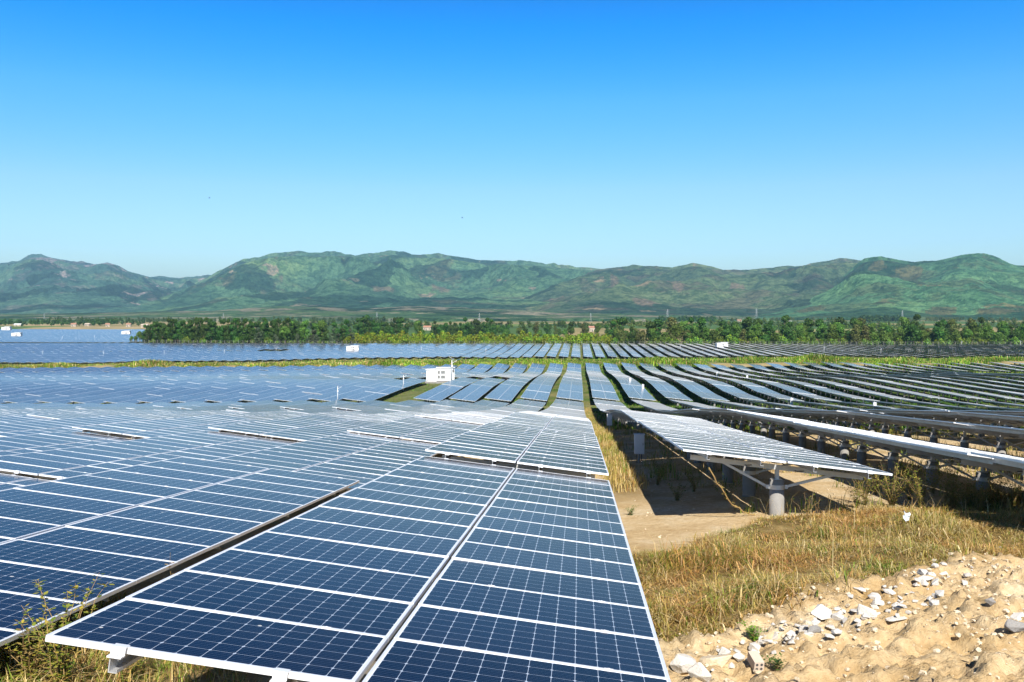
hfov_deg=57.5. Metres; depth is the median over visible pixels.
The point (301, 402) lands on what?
solar table
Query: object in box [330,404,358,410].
solar table
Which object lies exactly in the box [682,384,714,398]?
solar table
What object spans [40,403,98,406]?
solar table
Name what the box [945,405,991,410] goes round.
solar table
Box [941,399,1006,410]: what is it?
solar table
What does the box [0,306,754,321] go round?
hills
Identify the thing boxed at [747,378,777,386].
solar table
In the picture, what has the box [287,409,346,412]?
solar table
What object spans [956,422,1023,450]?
solar table
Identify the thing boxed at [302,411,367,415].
solar table
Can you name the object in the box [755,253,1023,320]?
hills
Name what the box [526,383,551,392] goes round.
solar table
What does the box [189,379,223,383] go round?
solar table
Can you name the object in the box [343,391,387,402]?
solar table
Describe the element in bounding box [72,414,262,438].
solar table
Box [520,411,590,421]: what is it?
solar table
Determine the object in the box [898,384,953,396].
solar table
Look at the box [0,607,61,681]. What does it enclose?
leafy weed
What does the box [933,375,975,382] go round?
solar table
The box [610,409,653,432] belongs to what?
solar table
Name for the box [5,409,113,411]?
solar table
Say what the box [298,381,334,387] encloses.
solar table
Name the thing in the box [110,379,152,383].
solar table
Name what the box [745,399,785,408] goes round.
solar table
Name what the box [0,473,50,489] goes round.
solar table
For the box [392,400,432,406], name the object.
solar table
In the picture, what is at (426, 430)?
solar table
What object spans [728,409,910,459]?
solar table
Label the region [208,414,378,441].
solar table
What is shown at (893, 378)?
solar table
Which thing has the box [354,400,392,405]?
solar table
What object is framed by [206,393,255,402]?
solar table
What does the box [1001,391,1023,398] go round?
solar table
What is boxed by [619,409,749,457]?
solar table
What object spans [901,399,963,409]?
solar table
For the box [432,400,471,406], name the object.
solar table
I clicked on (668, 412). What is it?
solar table
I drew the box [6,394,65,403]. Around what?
solar table
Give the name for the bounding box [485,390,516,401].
solar table
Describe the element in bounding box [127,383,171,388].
solar table
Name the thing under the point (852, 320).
broadleaf tree
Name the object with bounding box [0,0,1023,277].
sky
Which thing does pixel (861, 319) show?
broadleaf tree
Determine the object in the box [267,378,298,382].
solar table
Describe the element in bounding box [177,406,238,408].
solar table
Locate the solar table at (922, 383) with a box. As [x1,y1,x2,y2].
[901,379,947,389]
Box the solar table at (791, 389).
[774,385,815,399]
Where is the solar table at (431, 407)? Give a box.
[415,404,450,409]
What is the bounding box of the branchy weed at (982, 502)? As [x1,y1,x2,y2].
[959,467,1005,507]
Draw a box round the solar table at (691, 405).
[680,402,717,409]
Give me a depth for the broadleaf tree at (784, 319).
590.03 m
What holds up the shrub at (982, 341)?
on the ground at (900, 653)
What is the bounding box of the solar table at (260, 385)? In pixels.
[242,382,279,387]
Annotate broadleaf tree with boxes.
[136,331,141,339]
[279,326,290,342]
[299,327,305,343]
[301,320,309,335]
[311,323,320,338]
[317,320,329,340]
[329,322,340,338]
[339,319,349,337]
[352,318,363,334]
[360,316,367,332]
[364,315,371,333]
[375,323,380,334]
[393,317,399,333]
[396,317,407,333]
[414,321,420,333]
[430,321,439,334]
[436,324,445,333]
[443,323,447,331]
[447,321,453,334]
[452,323,458,334]
[458,322,464,333]
[461,317,470,335]
[468,323,474,334]
[470,319,480,333]
[482,317,489,334]
[487,319,496,333]
[495,325,500,335]
[533,322,539,332]
[543,324,551,333]
[553,326,558,334]
[567,322,574,334]
[580,324,586,334]
[594,325,598,333]
[604,324,609,333]
[607,320,619,339]
[610,328,622,343]
[613,329,619,338]
[617,317,628,338]
[619,332,627,341]
[628,327,636,343]
[635,332,645,343]
[645,321,659,341]
[649,328,655,340]
[653,318,663,335]
[659,332,669,343]
[666,317,676,335]
[669,324,683,338]
[678,321,687,341]
[681,329,691,339]
[684,317,698,333]
[690,325,699,338]
[697,317,705,330]
[698,329,707,342]
[703,327,709,339]
[708,329,721,343]
[717,327,723,336]
[718,320,726,325]
[720,324,734,338]
[730,321,737,335]
[732,325,740,343]
[739,329,746,341]
[741,319,749,340]
[743,318,751,343]
[747,330,755,344]
[751,323,761,337]
[752,318,762,334]
[760,323,772,343]
[768,320,777,337]
[770,333,779,343]
[778,316,789,337]
[781,315,793,330]
[783,321,797,343]
[794,323,807,332]
[794,325,804,337]
[803,319,816,338]
[807,327,814,341]
[808,332,815,340]
[815,318,823,339]
[816,325,828,338]
[820,327,827,344]
[824,332,837,342]
[828,323,838,338]
[834,317,844,334]
[834,322,845,341]
[845,330,852,343]
[849,317,857,326]
[850,320,862,341]
[850,324,861,344]
[857,318,870,338]
[861,326,870,340]
[864,323,876,341]
[876,331,889,344]
[877,322,888,333]
[884,326,890,333]
[887,332,894,341]
[894,327,904,344]
[899,317,909,327]
[902,323,922,344]
[908,314,922,328]
[920,332,925,341]
[921,330,928,344]
[926,332,934,342]
[932,326,944,341]
[934,321,949,337]
[945,335,955,344]
[947,319,959,335]
[951,329,961,339]
[960,327,968,337]
[963,329,973,339]
[967,318,977,341]
[967,321,979,343]
[973,328,984,343]
[976,317,988,340]
[982,325,993,339]
[989,332,1002,344]
[996,321,1009,329]
[1000,328,1008,343]
[1005,324,1017,340]
[1008,330,1020,339]
[1018,324,1023,338]
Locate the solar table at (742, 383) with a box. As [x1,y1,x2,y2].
[731,380,762,391]
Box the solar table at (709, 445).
[637,421,892,515]
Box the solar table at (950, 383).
[932,380,984,389]
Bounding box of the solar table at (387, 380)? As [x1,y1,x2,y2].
[375,378,399,382]
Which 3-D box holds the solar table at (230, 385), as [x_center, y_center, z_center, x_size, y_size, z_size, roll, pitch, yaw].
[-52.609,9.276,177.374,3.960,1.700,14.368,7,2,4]
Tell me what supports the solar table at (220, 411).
on the ground at (900, 653)
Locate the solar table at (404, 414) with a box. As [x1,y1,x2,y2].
[377,411,427,417]
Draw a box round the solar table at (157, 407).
[129,406,185,408]
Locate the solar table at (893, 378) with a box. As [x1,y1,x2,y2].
[879,376,920,384]
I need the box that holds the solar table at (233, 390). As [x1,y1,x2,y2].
[210,386,256,394]
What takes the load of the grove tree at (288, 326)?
on the ground at (900, 653)
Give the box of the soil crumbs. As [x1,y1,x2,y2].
[624,447,1023,681]
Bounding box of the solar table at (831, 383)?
[816,380,857,391]
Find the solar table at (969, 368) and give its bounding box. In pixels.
[953,366,985,372]
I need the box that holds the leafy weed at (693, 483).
[678,462,707,491]
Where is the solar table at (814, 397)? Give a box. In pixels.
[792,392,838,406]
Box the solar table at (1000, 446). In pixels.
[838,410,1023,454]
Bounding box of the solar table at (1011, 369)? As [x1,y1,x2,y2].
[994,366,1023,372]
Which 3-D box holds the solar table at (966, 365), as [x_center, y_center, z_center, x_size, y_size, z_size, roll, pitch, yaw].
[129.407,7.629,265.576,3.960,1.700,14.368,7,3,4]
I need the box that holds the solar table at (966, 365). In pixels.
[952,363,979,368]
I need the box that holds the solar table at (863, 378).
[852,376,892,384]
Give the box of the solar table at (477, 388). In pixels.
[463,384,491,392]
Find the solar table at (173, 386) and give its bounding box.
[155,382,197,388]
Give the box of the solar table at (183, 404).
[153,401,207,406]
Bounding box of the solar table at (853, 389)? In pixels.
[836,385,883,398]
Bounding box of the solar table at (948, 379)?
[934,377,970,384]
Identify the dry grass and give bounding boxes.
[0,586,269,681]
[632,484,1023,640]
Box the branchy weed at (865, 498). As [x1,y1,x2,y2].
[844,463,885,504]
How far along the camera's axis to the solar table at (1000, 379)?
180.99 m
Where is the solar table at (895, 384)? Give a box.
[872,379,917,390]
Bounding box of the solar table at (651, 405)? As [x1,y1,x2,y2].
[638,403,677,413]
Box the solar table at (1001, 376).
[985,374,1022,381]
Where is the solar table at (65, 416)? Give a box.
[27,412,154,418]
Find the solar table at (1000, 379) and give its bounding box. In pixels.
[985,376,1023,384]
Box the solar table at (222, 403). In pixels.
[193,401,242,405]
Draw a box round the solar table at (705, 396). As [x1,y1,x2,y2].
[691,391,728,405]
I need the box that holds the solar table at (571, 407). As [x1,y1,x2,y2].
[550,403,583,410]
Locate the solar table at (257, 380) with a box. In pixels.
[240,378,272,383]
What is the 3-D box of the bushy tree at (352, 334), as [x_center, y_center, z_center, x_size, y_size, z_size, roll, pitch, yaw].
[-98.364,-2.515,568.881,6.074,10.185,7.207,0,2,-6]
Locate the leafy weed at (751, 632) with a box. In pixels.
[737,620,766,640]
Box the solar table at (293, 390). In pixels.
[272,386,313,394]
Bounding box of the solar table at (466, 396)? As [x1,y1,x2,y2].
[450,390,484,401]
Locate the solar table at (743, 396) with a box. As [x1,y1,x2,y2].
[724,391,765,404]
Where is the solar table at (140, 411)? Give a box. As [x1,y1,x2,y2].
[79,410,178,412]
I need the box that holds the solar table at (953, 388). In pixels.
[932,385,985,395]
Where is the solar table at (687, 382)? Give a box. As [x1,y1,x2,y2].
[673,379,701,385]
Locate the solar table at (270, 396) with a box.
[240,392,287,401]
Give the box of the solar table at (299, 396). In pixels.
[275,392,320,401]
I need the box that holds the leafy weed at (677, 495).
[664,473,690,500]
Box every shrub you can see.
[184,336,192,342]
[611,337,618,343]
[685,337,692,344]
[691,337,703,344]
[714,336,723,342]
[724,334,736,343]
[730,337,738,343]
[752,337,761,343]
[778,335,790,344]
[795,336,803,344]
[799,335,810,344]
[828,338,836,344]
[839,338,847,344]
[874,335,883,344]
[895,338,903,344]
[938,338,946,344]
[956,337,965,344]
[962,337,971,343]
[977,338,986,344]
[1008,336,1019,344]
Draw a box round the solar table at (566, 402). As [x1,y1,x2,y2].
[554,399,583,406]
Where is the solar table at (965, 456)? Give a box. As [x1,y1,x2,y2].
[795,422,1023,491]
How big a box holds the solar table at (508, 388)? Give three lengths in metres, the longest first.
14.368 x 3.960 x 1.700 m
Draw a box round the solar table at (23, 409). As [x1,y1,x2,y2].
[0,409,46,409]
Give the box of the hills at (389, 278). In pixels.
[124,250,633,311]
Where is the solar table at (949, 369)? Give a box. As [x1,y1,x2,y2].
[932,366,965,371]
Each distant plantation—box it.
[612,316,633,322]
[658,315,716,321]
[857,314,902,321]
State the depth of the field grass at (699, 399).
165.52 m
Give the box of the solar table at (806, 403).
[784,399,828,409]
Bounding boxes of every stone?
[807,625,821,632]
[984,597,995,605]
[1004,619,1023,632]
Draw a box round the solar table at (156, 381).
[136,379,176,383]
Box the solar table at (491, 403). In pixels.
[473,400,508,407]
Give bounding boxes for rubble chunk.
[670,654,696,673]
[687,662,711,681]
[718,647,730,654]
[728,662,734,668]
[733,651,744,661]
[748,642,760,650]
[762,639,772,642]
[772,633,778,639]
[786,630,795,635]
[798,625,807,632]
[804,630,814,636]
[811,604,831,619]
[824,634,834,638]
[831,613,843,620]
[831,628,841,633]
[852,587,865,591]
[857,604,876,618]
[867,592,880,599]
[871,598,884,605]
[883,589,895,594]
[885,615,907,620]
[917,568,927,574]
[918,575,933,580]
[920,579,928,585]
[927,572,935,576]
[929,599,938,605]
[931,563,938,567]
[932,578,938,585]
[935,590,943,596]
[962,580,967,585]
[963,573,971,576]
[1010,612,1023,620]
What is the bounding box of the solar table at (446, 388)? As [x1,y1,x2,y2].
[430,384,462,392]
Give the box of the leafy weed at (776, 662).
[761,652,786,670]
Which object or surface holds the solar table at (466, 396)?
on the ground at (900, 653)
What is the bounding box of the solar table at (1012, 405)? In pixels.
[984,400,1023,410]
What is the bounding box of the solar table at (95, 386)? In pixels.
[72,382,118,388]
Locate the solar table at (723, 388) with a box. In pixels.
[712,384,746,398]
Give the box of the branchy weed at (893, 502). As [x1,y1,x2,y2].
[874,453,919,506]
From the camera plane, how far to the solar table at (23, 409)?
76.72 m
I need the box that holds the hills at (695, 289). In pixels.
[522,258,860,315]
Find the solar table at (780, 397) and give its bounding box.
[760,392,802,404]
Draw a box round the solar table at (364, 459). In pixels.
[211,432,439,493]
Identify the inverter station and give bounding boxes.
[1,326,11,329]
[11,332,22,335]
[121,331,130,333]
[346,345,359,350]
[425,367,454,383]
[715,342,728,348]
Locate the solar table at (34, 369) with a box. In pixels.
[15,367,48,371]
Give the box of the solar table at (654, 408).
[646,406,679,415]
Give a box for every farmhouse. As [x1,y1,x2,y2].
[423,326,431,329]
[588,326,594,331]
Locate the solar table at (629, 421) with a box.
[605,409,638,428]
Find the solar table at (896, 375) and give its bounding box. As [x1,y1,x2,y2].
[886,374,912,379]
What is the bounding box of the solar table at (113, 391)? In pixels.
[89,387,141,395]
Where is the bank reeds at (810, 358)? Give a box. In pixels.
[0,353,1023,371]
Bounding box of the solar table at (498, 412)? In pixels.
[477,410,513,414]
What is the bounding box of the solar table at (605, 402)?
[593,399,625,406]
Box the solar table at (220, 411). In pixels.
[155,410,242,413]
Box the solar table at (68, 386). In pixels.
[44,383,92,388]
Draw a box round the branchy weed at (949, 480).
[933,462,967,501]
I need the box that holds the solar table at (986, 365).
[970,362,999,368]
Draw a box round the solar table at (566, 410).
[545,407,584,414]
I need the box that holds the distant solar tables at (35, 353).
[0,329,1023,425]
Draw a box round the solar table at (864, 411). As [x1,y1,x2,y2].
[828,410,893,427]
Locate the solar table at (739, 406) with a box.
[724,402,764,409]
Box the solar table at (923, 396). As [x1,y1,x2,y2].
[896,390,952,403]
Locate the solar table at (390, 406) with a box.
[374,404,406,407]
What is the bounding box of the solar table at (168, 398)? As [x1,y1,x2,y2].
[137,394,192,402]
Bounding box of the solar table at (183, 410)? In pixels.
[171,409,230,411]
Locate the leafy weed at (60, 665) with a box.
[22,572,113,681]
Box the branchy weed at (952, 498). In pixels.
[935,479,967,504]
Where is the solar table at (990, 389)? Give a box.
[964,385,1017,395]
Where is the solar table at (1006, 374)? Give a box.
[980,373,1016,378]
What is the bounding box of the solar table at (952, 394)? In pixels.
[932,390,991,403]
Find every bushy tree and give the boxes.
[254,327,263,342]
[273,334,279,341]
[295,334,301,342]
[308,329,316,341]
[313,334,319,342]
[328,329,336,342]
[335,333,340,342]
[346,329,355,342]
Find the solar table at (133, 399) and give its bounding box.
[104,394,159,403]
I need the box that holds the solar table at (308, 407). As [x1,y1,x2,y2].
[281,405,335,409]
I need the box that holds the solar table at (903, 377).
[881,375,913,381]
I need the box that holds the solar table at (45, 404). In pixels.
[4,402,67,406]
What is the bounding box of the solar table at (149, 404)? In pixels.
[118,402,171,406]
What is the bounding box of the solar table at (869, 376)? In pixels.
[857,375,888,379]
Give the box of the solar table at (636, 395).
[624,390,654,400]
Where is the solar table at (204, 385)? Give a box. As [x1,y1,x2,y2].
[185,382,224,388]
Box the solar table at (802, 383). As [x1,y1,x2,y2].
[786,380,825,392]
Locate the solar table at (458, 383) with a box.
[443,380,471,386]
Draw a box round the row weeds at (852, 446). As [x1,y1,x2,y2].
[605,424,1023,513]
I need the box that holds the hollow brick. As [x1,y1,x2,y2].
[747,651,764,670]
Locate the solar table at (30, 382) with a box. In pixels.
[9,380,50,384]
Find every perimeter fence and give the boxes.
[131,339,275,342]
[555,341,697,344]
[718,341,845,344]
[856,341,1016,345]
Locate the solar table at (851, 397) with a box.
[828,392,877,403]
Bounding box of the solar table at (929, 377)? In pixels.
[906,375,949,382]
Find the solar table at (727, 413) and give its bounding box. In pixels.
[693,408,807,435]
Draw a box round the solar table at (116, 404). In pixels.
[77,402,135,406]
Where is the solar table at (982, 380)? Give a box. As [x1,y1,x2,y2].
[961,377,1004,387]
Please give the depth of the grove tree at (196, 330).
592.10 m
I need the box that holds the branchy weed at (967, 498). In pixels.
[955,481,989,504]
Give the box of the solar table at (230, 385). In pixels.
[211,382,252,388]
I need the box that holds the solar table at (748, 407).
[746,406,763,408]
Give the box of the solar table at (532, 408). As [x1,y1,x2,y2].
[504,404,541,411]
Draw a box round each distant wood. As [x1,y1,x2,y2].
[0,318,144,325]
[38,316,409,322]
[287,320,611,328]
[623,319,1023,329]
[718,316,1023,321]
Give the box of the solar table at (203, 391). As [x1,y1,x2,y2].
[178,387,223,395]
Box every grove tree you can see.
[142,324,147,342]
[143,328,151,341]
[149,324,153,340]
[152,321,160,342]
[158,324,166,340]
[158,327,164,341]
[164,327,171,338]
[168,319,176,342]
[172,323,182,342]
[178,320,187,340]
[186,322,193,339]
[191,320,201,340]
[197,317,205,334]
[199,327,206,339]
[200,317,209,342]
[205,320,216,342]
[208,321,218,341]
[217,326,224,341]
[221,318,231,341]
[227,318,239,340]
[232,321,240,340]
[239,319,249,341]
[247,327,253,342]
[250,322,258,342]
[257,325,265,342]
[262,320,270,338]
[268,328,275,341]
[271,321,276,341]
[274,318,281,341]
[284,317,294,340]
[293,322,299,338]
[321,326,328,342]
[339,328,345,341]
[366,321,371,332]
[370,322,376,334]
[384,326,389,336]
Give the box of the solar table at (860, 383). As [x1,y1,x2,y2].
[846,380,885,391]
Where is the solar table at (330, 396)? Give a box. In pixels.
[309,391,354,401]
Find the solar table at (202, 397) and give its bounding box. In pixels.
[172,393,224,402]
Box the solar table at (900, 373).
[888,371,915,375]
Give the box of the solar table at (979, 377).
[956,374,998,381]
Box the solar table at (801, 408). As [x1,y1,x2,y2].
[795,406,843,423]
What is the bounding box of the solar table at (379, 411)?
[353,409,401,413]
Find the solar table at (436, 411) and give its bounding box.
[412,409,456,413]
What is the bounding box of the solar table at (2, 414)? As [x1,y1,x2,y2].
[0,412,78,418]
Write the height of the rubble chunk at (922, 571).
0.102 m
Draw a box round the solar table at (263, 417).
[233,414,304,435]
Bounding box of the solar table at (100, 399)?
[72,394,131,403]
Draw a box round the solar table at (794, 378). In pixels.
[784,376,806,382]
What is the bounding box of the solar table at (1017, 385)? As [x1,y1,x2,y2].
[991,381,1023,390]
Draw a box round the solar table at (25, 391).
[0,388,54,395]
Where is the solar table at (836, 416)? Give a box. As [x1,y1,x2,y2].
[777,409,905,431]
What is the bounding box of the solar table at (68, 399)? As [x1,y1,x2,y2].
[37,394,99,403]
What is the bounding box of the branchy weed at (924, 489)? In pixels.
[905,471,942,496]
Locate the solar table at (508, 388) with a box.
[494,384,522,392]
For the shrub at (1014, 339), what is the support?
on the ground at (900, 653)
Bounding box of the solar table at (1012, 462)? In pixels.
[971,452,1023,474]
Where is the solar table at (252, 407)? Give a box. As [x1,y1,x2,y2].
[232,405,291,408]
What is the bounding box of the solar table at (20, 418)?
[0,415,51,422]
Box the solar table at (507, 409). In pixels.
[491,407,536,411]
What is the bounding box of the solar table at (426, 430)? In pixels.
[347,416,481,443]
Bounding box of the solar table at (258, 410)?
[226,408,291,412]
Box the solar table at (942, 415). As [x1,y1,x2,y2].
[861,409,1016,436]
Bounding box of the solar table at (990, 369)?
[973,366,1007,372]
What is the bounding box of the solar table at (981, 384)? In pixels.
[959,380,1011,389]
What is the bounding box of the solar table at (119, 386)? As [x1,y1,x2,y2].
[99,382,146,388]
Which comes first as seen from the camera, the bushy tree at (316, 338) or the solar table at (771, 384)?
the solar table at (771, 384)
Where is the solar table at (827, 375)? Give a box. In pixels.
[817,374,842,377]
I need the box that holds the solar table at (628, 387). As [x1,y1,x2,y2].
[621,384,647,392]
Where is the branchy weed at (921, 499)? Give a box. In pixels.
[890,469,944,507]
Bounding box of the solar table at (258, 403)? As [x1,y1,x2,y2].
[231,400,283,405]
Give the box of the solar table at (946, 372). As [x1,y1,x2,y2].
[933,371,961,376]
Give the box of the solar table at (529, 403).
[512,399,545,407]
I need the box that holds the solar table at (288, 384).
[269,381,306,387]
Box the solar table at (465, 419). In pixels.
[415,413,498,424]
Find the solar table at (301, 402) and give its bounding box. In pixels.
[273,400,320,405]
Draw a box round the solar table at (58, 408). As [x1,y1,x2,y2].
[27,407,83,408]
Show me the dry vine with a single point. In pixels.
(735, 506)
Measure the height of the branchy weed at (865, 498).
0.973 m
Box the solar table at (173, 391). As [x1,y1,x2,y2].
[149,387,196,395]
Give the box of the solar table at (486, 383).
[472,380,498,386]
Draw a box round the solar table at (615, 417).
[598,407,618,422]
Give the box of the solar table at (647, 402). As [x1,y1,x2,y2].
[631,399,665,412]
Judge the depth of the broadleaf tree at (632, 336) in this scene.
557.91 m
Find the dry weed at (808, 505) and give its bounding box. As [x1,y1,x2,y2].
[794,492,820,518]
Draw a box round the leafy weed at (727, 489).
[714,477,739,499]
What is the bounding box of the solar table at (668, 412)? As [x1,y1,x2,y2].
[656,409,703,418]
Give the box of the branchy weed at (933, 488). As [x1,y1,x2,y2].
[919,460,955,492]
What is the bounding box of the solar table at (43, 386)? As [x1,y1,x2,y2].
[18,383,68,388]
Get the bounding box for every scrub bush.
[343,336,351,342]
[356,336,369,342]
[361,336,370,343]
[374,337,383,342]
[391,336,400,343]
[400,337,408,342]
[415,336,422,343]
[422,334,428,343]
[433,335,445,343]
[439,330,446,337]
[446,334,454,343]
[456,337,463,343]
[471,335,480,343]
[487,336,499,344]
[496,336,502,343]
[503,334,513,343]
[518,330,530,337]
[522,337,532,343]
[532,336,542,343]
[547,334,560,344]
[568,335,580,344]
[576,333,586,344]
[582,337,588,344]
[590,334,597,343]
[596,337,603,344]
[603,337,612,344]
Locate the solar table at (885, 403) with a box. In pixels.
[862,399,917,409]
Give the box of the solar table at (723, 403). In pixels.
[707,399,745,409]
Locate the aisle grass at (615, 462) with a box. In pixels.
[584,406,652,492]
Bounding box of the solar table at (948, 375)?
[933,373,965,379]
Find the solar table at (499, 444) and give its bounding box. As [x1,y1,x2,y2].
[425,423,608,477]
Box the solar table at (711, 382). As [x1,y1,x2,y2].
[701,379,733,390]
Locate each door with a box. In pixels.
[448,371,452,379]
[607,415,611,424]
[635,436,643,452]
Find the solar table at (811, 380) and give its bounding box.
[799,377,830,386]
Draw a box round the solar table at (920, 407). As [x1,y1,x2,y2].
[901,404,945,409]
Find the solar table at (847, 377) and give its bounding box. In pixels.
[833,375,859,380]
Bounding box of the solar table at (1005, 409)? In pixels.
[988,406,1023,410]
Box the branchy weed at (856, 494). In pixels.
[842,477,870,507]
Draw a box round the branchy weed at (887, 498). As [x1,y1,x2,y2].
[866,475,897,505]
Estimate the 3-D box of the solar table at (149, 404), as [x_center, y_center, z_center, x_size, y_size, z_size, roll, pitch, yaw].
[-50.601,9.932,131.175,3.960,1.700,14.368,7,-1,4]
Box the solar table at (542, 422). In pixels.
[493,412,594,435]
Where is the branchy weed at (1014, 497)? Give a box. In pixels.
[996,455,1023,504]
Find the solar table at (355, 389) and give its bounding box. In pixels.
[335,386,372,393]
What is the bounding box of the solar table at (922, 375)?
[910,374,944,379]
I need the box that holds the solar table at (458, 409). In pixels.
[439,407,482,411]
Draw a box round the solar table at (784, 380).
[773,378,799,386]
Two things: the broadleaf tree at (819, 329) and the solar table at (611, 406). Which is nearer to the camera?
the solar table at (611, 406)
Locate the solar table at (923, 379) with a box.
[906,376,947,384]
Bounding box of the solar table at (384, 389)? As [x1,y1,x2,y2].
[367,385,402,393]
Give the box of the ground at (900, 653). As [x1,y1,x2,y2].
[0,321,1023,681]
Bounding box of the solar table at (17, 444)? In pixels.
[0,431,134,474]
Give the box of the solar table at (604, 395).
[591,390,618,400]
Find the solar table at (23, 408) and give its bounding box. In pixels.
[0,407,51,408]
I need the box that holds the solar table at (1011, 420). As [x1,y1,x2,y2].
[950,411,1023,440]
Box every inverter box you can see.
[607,414,612,429]
[634,433,644,462]
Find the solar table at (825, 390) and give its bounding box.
[804,385,850,399]
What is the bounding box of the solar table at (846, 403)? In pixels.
[826,400,869,409]
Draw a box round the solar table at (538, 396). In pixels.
[520,390,549,401]
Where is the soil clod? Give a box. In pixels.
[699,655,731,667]
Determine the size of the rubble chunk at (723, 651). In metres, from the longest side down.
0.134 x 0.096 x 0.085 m
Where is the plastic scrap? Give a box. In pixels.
[903,511,909,520]
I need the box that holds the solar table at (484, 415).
[452,411,506,418]
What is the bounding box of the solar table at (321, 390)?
[302,386,343,394]
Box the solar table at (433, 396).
[414,390,452,402]
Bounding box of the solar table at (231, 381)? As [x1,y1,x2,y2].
[217,379,246,383]
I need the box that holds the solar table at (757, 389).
[744,385,779,399]
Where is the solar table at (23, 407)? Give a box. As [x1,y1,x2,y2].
[0,406,39,407]
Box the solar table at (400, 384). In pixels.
[385,381,417,389]
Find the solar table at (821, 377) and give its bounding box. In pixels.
[806,375,835,381]
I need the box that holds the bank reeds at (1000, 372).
[963,371,1023,378]
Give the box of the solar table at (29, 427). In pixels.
[0,415,154,437]
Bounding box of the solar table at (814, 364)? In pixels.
[804,362,826,370]
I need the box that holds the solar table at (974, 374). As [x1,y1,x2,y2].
[957,373,996,378]
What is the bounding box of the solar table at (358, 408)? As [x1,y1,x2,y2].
[335,405,387,410]
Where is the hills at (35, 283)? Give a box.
[0,254,210,313]
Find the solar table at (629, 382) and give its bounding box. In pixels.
[617,379,641,385]
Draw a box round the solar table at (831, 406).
[810,402,859,409]
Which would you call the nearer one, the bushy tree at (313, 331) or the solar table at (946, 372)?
the solar table at (946, 372)
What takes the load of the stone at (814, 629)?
on the ground at (900, 653)
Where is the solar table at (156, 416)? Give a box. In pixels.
[125,413,241,419]
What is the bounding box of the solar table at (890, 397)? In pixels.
[861,391,917,403]
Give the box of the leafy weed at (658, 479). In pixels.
[650,468,667,484]
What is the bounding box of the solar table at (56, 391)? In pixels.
[27,387,85,395]
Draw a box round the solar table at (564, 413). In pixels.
[539,410,586,417]
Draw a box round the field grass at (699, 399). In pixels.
[283,364,1023,430]
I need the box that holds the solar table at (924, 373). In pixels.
[910,371,943,375]
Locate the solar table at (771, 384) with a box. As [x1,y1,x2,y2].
[758,380,791,391]
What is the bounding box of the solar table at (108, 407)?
[79,406,140,408]
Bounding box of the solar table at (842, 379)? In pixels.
[824,376,861,385]
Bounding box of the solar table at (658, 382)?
[645,379,671,385]
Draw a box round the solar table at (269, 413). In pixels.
[230,411,306,415]
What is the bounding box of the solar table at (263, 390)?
[239,386,285,394]
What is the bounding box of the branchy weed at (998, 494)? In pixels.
[985,468,1015,499]
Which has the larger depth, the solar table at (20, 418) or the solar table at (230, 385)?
the solar table at (230, 385)
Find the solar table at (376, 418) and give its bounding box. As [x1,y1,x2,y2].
[330,414,402,435]
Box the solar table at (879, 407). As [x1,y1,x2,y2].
[856,403,899,409]
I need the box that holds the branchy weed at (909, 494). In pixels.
[890,462,930,499]
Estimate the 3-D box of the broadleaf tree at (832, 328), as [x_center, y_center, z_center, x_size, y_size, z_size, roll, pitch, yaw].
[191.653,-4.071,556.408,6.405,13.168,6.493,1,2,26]
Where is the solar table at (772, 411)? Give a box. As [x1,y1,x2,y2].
[740,408,818,428]
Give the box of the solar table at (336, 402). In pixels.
[313,400,355,405]
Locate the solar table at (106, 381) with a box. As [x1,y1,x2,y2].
[84,379,128,383]
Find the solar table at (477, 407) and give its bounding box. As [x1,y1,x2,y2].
[459,404,497,409]
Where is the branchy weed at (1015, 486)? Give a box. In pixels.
[1005,471,1022,502]
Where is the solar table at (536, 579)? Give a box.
[45,456,670,681]
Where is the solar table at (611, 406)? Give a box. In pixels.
[595,404,629,416]
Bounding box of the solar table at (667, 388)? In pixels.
[651,383,680,392]
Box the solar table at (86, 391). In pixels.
[56,388,112,395]
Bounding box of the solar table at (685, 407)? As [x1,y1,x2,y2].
[669,399,708,408]
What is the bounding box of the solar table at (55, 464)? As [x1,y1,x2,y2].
[0,430,296,479]
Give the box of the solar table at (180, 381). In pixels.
[161,379,199,383]
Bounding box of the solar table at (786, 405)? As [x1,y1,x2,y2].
[767,402,815,408]
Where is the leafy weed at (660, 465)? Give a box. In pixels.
[650,455,676,474]
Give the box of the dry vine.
[708,468,754,515]
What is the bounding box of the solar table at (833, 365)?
[822,362,846,369]
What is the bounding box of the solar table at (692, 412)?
[671,409,746,424]
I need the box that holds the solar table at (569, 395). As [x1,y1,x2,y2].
[557,390,582,400]
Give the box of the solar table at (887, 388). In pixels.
[869,385,917,397]
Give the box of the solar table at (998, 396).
[964,390,1023,403]
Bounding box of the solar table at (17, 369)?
[0,367,32,372]
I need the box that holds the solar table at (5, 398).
[0,394,37,403]
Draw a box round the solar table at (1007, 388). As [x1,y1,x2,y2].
[996,386,1023,393]
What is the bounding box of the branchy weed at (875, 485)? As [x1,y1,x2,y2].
[869,468,882,493]
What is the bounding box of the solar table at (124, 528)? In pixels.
[0,457,359,645]
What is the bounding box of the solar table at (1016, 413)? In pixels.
[946,410,1023,426]
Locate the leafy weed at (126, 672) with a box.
[117,659,140,681]
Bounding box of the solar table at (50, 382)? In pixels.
[37,380,77,384]
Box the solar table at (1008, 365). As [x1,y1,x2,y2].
[990,362,1019,368]
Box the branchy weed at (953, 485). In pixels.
[927,456,965,503]
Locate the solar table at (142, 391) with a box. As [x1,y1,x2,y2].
[118,387,168,395]
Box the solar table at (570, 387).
[559,383,582,392]
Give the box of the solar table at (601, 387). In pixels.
[590,383,615,392]
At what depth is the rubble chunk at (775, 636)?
9.47 m
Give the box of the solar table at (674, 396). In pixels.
[657,390,692,405]
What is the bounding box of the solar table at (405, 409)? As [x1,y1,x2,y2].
[387,407,430,411]

